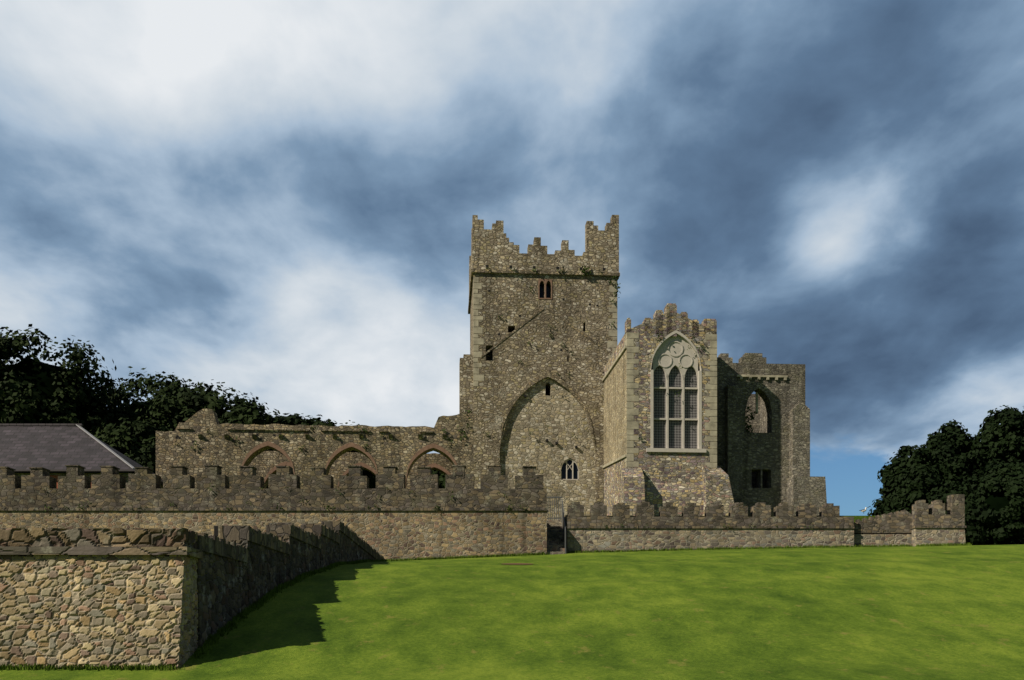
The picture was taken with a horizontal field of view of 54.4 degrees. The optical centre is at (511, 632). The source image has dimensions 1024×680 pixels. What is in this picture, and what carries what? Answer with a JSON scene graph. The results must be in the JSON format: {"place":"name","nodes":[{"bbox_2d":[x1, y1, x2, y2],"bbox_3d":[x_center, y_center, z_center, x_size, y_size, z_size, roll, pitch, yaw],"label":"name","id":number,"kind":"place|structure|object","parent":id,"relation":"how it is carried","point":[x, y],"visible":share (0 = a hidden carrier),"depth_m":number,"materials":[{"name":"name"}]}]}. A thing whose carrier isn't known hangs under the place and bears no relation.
{"place":"outdoors","nodes":[
{"label":"outdoors","id":0,"kind":"place"},
{"bbox_2d":[270,413,316,450],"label":"tree","id":1,"kind":"object","parent":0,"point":[295,419],"visible":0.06,"depth_m":81.52,"materials":[{"name":"green plant"}]},
{"bbox_2d":[156,409,473,487],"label":"ruined arcade wall","id":2,"kind":"structure","parent":0,"point":[399,450],"depth_m":65.23,"materials":[{"name":"grey stone"}]},
{"bbox_2d":[176,427,445,438],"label":"nave corbels","id":3,"kind":"object","parent":2,"relation":"attached to","point":[226,436],"visible":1,"depth_m":65.12,"materials":[{"name":"grey stone"}]},
{"bbox_2d":[0,542,1023,679],"bbox_3d":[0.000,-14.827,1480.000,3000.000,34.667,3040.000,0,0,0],"label":"ground","id":4,"kind":"structure","parent":0,"point":[905,613],"depth_m":20.84,"materials":[{"name":"green plant"}]},
{"bbox_2d":[0,555,197,667],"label":"front wall","id":5,"kind":"structure","parent":4,"relation":"on","point":[81,610],"depth_m":16.64,"materials":[{"name":"stone"}]},
{"bbox_2d":[0,546,202,558],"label":"wall string course","id":6,"kind":"object","parent":5,"relation":"on","point":[72,551],"visible":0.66,"depth_m":16.72,"materials":[{"name":"stone"}]},
{"bbox_2d":[0,528,197,548],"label":"coping stones","id":7,"kind":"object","parent":6,"relation":"on","point":[98,537],"depth_m":16.80,"materials":[{"name":"stone"}]},
{"bbox_2d":[196,551,248,647],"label":"side wall","id":8,"kind":"structure","parent":4,"relation":"on","point":[222,588],"depth_m":18.68,"materials":[{"name":"stone"}]},
{"bbox_2d":[196,521,383,562],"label":"coping stones","id":9,"kind":"object","parent":8,"relation":"on","point":[222,546],"visible":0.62,"depth_m":23.43,"materials":[{"name":"stone"}]},
{"bbox_2d":[229,540,289,605],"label":"side wall","id":10,"kind":"structure","parent":4,"relation":"on","point":[267,568],"depth_m":22.07,"materials":[{"name":"stone"}]},
{"bbox_2d":[0,511,546,559],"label":"long wall","id":11,"kind":"structure","parent":4,"relation":"on","point":[395,535],"depth_m":44.00,"materials":[{"name":"stone"}]},
{"bbox_2d":[214,526,217,536],"bbox_3d":[-13.082,-4.470,44.048,0.180,0.475,0.104,0,0,0],"label":"long wall slot","id":12,"kind":"object","parent":11,"relation":"attached to","point":[215,530],"visible":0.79,"depth_m":44.00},
{"bbox_2d":[0,508,547,511],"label":"string course","id":13,"kind":"object","parent":11,"relation":"on","point":[272,509],"visible":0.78,"depth_m":43.93,"materials":[{"name":"stone"}]},
{"bbox_2d":[0,465,546,507],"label":"long wall battlements","id":14,"kind":"object","parent":13,"relation":"on","point":[106,488],"visible":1,"depth_m":44.00,"materials":[{"name":"stone"}]},
{"bbox_2d":[40,483,850,528],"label":"plants","id":15,"kind":"object","parent":13,"relation":"on","point":[438,507],"depth_m":43.91,"materials":[{"name":"green plant"}]},
{"bbox_2d":[278,535,320,579],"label":"side wall","id":16,"kind":"structure","parent":4,"relation":"on","point":[303,556],"depth_m":26.07,"materials":[{"name":"stone"}]},
{"bbox_2d":[314,534,339,567],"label":"side wall","id":17,"kind":"structure","parent":4,"relation":"on","point":[329,551],"depth_m":29.88,"materials":[{"name":"stone"}]},
{"bbox_2d":[334,530,375,561],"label":"side wall","id":18,"kind":"structure","parent":4,"relation":"on","point":[349,550],"depth_m":33.81,"materials":[{"name":"stone"}]},
{"bbox_2d":[503,563,530,564],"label":"stone slab","id":19,"kind":"structure","parent":4,"relation":"on","point":[517,563],"depth_m":33.24,"materials":[{"name":"stone"}]},
{"bbox_2d":[567,528,965,552],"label":"wall","id":20,"kind":"structure","parent":4,"relation":"on","point":[593,539],"depth_m":44.50,"materials":[{"name":"stone"}]},
{"bbox_2d":[567,494,964,533],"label":"battlement parapet","id":21,"kind":"structure","parent":20,"relation":"on","point":[924,513],"depth_m":44.50,"materials":[{"name":"stone"}]},
{"bbox_2d":[566,526,965,529],"bbox_3d":[11.318,-4.696,45.620,17.752,0.100,2.760,0,0,0],"label":"wall coping","id":22,"kind":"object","parent":20,"relation":"on","point":[912,527],"depth_m":44.44,"materials":[{"name":"stone"}]},
{"bbox_2d":[867,445,945,515],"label":"tree","id":23,"kind":"object","parent":4,"relation":"on","point":[894,474],"depth_m":73.54,"materials":[{"name":"green plant"}]},
{"bbox_2d":[920,419,983,488],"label":"tree","id":24,"kind":"object","parent":4,"relation":"on","point":[943,440],"depth_m":74.93,"materials":[{"name":"green plant"}]},
{"bbox_2d":[928,481,988,544],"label":"tree","id":25,"kind":"object","parent":4,"relation":"on","point":[973,536],"depth_m":69.61,"materials":[{"name":"green plant"}]},
{"bbox_2d":[960,457,1023,544],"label":"tree","id":26,"kind":"object","parent":4,"relation":"on","point":[997,477],"depth_m":68.81,"materials":[{"name":"green plant"}]},
{"bbox_2d":[965,405,1023,488],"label":"tree","id":27,"kind":"object","parent":4,"relation":"on","point":[999,420],"depth_m":74.28,"materials":[{"name":"green plant"}]},
{"bbox_2d":[0,0,1023,515],"label":"sky","id":28,"kind":"structure","parent":0,"point":[276,201],"materials":[{"name":"blue"}]},
{"bbox_2d":[584,516,874,521],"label":"terrace","id":29,"kind":"structure","parent":0,"point":[858,517],"depth_m":45.20,"materials":[{"name":"grey stone"}]},
{"bbox_2d":[0,324,146,437],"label":"tree","id":30,"kind":"object","parent":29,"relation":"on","point":[79,371],"depth_m":86.16,"materials":[{"name":"green plant"}]},
{"bbox_2d":[15,473,162,487],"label":"house walls","id":31,"kind":"structure","parent":29,"relation":"on","point":[85,474],"depth_m":58.25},
{"bbox_2d":[50,475,57,487],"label":"brick house reveals","id":32,"kind":"object","parent":31,"relation":"attached to","point":[55,476],"visible":0.1,"depth_m":58.24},
{"bbox_2d":[0,426,162,481],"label":"roof","id":33,"kind":"structure","parent":31,"relation":"on","point":[46,447],"depth_m":59.80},
{"bbox_2d":[0,424,134,470],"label":"house ridge and gutter","id":34,"kind":"structure","parent":33,"relation":"attached to","point":[56,425],"depth_m":61.79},
{"bbox_2d":[76,424,134,468],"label":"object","id":35,"kind":"object","parent":33,"relation":"on","point":[105,446],"visible":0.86,"depth_m":59.80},
{"bbox_2d":[15,471,162,485],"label":"house fascia","id":36,"kind":"structure","parent":31,"relation":"attached to","point":[84,472],"depth_m":57.94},
{"bbox_2d":[90,417,172,473],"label":"tree","id":37,"kind":"object","parent":29,"relation":"on","point":[116,437],"depth_m":81.00,"materials":[{"name":"green plant"}]},
{"bbox_2d":[94,366,201,436],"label":"tree","id":38,"kind":"object","parent":29,"relation":"on","point":[167,388],"depth_m":93.64,"materials":[{"name":"green plant"}]},
{"bbox_2d":[131,379,279,440],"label":"tree","id":39,"kind":"object","parent":29,"relation":"on","point":[186,404],"depth_m":87.59,"materials":[{"name":"green plant"}]},
{"bbox_2d":[218,401,285,487],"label":"tree","id":40,"kind":"object","parent":29,"relation":"on","point":[246,414],"visible":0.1,"depth_m":79.94,"materials":[{"name":"green plant"}]},
{"bbox_2d":[293,417,364,474],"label":"tree","id":41,"kind":"object","parent":29,"relation":"on","point":[318,422],"visible":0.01,"depth_m":80.95,"materials":[{"name":"green plant"}]},
{"bbox_2d":[242,441,456,487],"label":"stone arches","id":42,"kind":"structure","parent":29,"relation":"on","point":[254,450],"depth_m":65.68,"materials":[{"name":"stone"}]},
{"bbox_2d":[249,451,452,487],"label":"arch infill wall","id":43,"kind":"structure","parent":29,"relation":"on","point":[264,463],"depth_m":73.04,"materials":[{"name":"grey stone"}]},
{"bbox_2d":[356,451,375,487],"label":"tree","id":44,"kind":"object","parent":29,"relation":"on","point":[372,479],"depth_m":81.70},
{"bbox_2d":[432,470,444,487],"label":"tree","id":45,"kind":"object","parent":29,"relation":"on","point":[441,477],"depth_m":98.96,"materials":[{"name":"green plant"}]},
{"bbox_2d":[469,215,618,504],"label":"tower walls","id":46,"kind":"structure","parent":29,"relation":"on","point":[503,370],"depth_m":66.29,"materials":[{"name":"grey stone"}]},
{"bbox_2d":[175,265,605,447],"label":"putlog holes","id":47,"kind":"object","parent":46,"relation":"attached to","point":[487,266],"visible":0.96,"depth_m":66.17,"materials":[{"name":"black"}]},
{"bbox_2d":[459,354,472,413],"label":"wall","id":48,"kind":"structure","parent":46,"relation":"attached to","point":[466,382],"depth_m":66.27,"materials":[{"name":"grey stone"}]},
{"bbox_2d":[175,261,756,474],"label":"wall plants","id":49,"kind":"object","parent":46,"relation":"attached to","point":[748,426],"depth_m":65.82,"materials":[{"name":"green plant"}]},
{"bbox_2d":[468,269,619,313],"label":"string course","id":50,"kind":"object","parent":46,"relation":"attached to","point":[541,272],"visible":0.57,"depth_m":66.26,"materials":[{"name":"grey stone"}]},
{"bbox_2d":[539,284,549,297],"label":"window opening","id":51,"kind":"object","parent":46,"relation":"attached to","point":[541,291],"visible":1,"depth_m":66.83,"materials":[{"name":"black"}]},
{"bbox_2d":[473,277,616,386],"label":"quoins","id":52,"kind":"object","parent":46,"relation":"attached to","point":[477,376],"visible":0.53,"depth_m":66.01,"materials":[{"name":"grey stone"}]},
{"bbox_2d":[538,279,551,298],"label":"window frame","id":53,"kind":"object","parent":46,"relation":"attached to","point":[545,281],"visible":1,"depth_m":66.30,"materials":[{"name":"grey stone"}]},
{"bbox_2d":[481,307,609,357],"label":"roof scar","id":54,"kind":"object","parent":46,"relation":"attached to","point":[562,319],"visible":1,"depth_m":66.31},
{"bbox_2d":[545,387,548,395],"bbox_3d":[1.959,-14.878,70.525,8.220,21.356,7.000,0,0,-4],"label":"window opening","id":55,"kind":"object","parent":46,"relation":"in","point":[546,391],"depth_m":68.25,"materials":[{"name":"black"}]},
{"bbox_2d":[500,378,594,519],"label":"wall","id":56,"kind":"structure","parent":46,"relation":"in","point":[559,411],"depth_m":66.58,"materials":[{"name":"grey stone"}]},
{"bbox_2d":[500,372,595,450],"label":"arch","id":57,"kind":"structure","parent":46,"relation":"attached to","point":[561,382],"depth_m":66.33,"materials":[{"name":"stone"}]},
{"bbox_2d":[561,460,577,478],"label":"tower window glass","id":58,"kind":"object","parent":46,"relation":"in","point":[569,471],"visible":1,"depth_m":66.90,"materials":[{"name":"black glass"}]},
{"bbox_2d":[561,458,578,479],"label":"window tracery","id":59,"kind":"object","parent":46,"relation":"attached to","point":[572,460],"visible":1,"depth_m":66.77,"materials":[{"name":"grey stone"}]},
{"bbox_2d":[547,515,566,554],"bbox_3d":[2.181,-3.910,48.050,1.243,2.820,7.900,0,0,0],"label":"stair","id":60,"kind":"object","parent":29,"relation":"on","point":[555,541],"visible":0.31,"depth_m":45.26,"materials":[{"name":"stone"}]},
{"bbox_2d":[547,497,565,553],"bbox_3d":[1.996,-4.954,45.685,0.813,2.991,3.270,0,0,0],"label":"stair railing","id":61,"kind":"object","parent":60,"relation":"attached to","point":[563,525],"visible":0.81,"depth_m":47.28,"materials":[{"name":"grey metal"}]},
{"bbox_2d":[604,303,733,515],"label":"gable walls","id":62,"kind":"structure","parent":29,"relation":"on","point":[679,480],"depth_m":58.43,"materials":[{"name":"beige stone"}]},
{"bbox_2d":[602,345,626,467],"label":"gable side ledges","id":63,"kind":"object","parent":62,"relation":"attached to","point":[603,379],"visible":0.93,"depth_m":61.87,"materials":[{"name":"beige stone"}]},
{"bbox_2d":[604,348,626,464],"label":"wall","id":64,"kind":"structure","parent":62,"relation":"attached to","point":[615,413],"depth_m":61.71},
{"bbox_2d":[625,332,716,467],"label":"quoins","id":65,"kind":"object","parent":62,"relation":"attached to","point":[632,424],"visible":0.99,"depth_m":58.40,"materials":[{"name":"grey stone"}]},
{"bbox_2d":[651,366,696,448],"bbox_3d":[9.625,-14.272,58.927,2.854,6.985,0.030,0,0,-4],"label":"gable window","id":66,"kind":"structure","parent":62,"relation":"in","point":[675,411],"depth_m":58.91,"materials":[{"name":"grey glass"}]},
{"bbox_2d":[646,330,705,452],"bbox_3d":[9.644,-14.173,58.653,3.554,7.187,0.480,0,0,-4],"label":"window tracery","id":67,"kind":"object","parent":62,"relation":"in","point":[670,353],"visible":1,"depth_m":58.68,"materials":[{"name":"grey stone"}]},
{"bbox_2d":[717,353,826,515],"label":"chapel walls","id":68,"kind":"structure","parent":29,"relation":"on","point":[767,462],"depth_m":61.38,"materials":[{"name":"grey stone"}]},
{"bbox_2d":[736,375,787,412],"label":"stone corbels","id":69,"kind":"object","parent":68,"relation":"attached to","point":[767,377],"visible":1,"depth_m":61.38,"materials":[{"name":"grey stone"}]}
]}

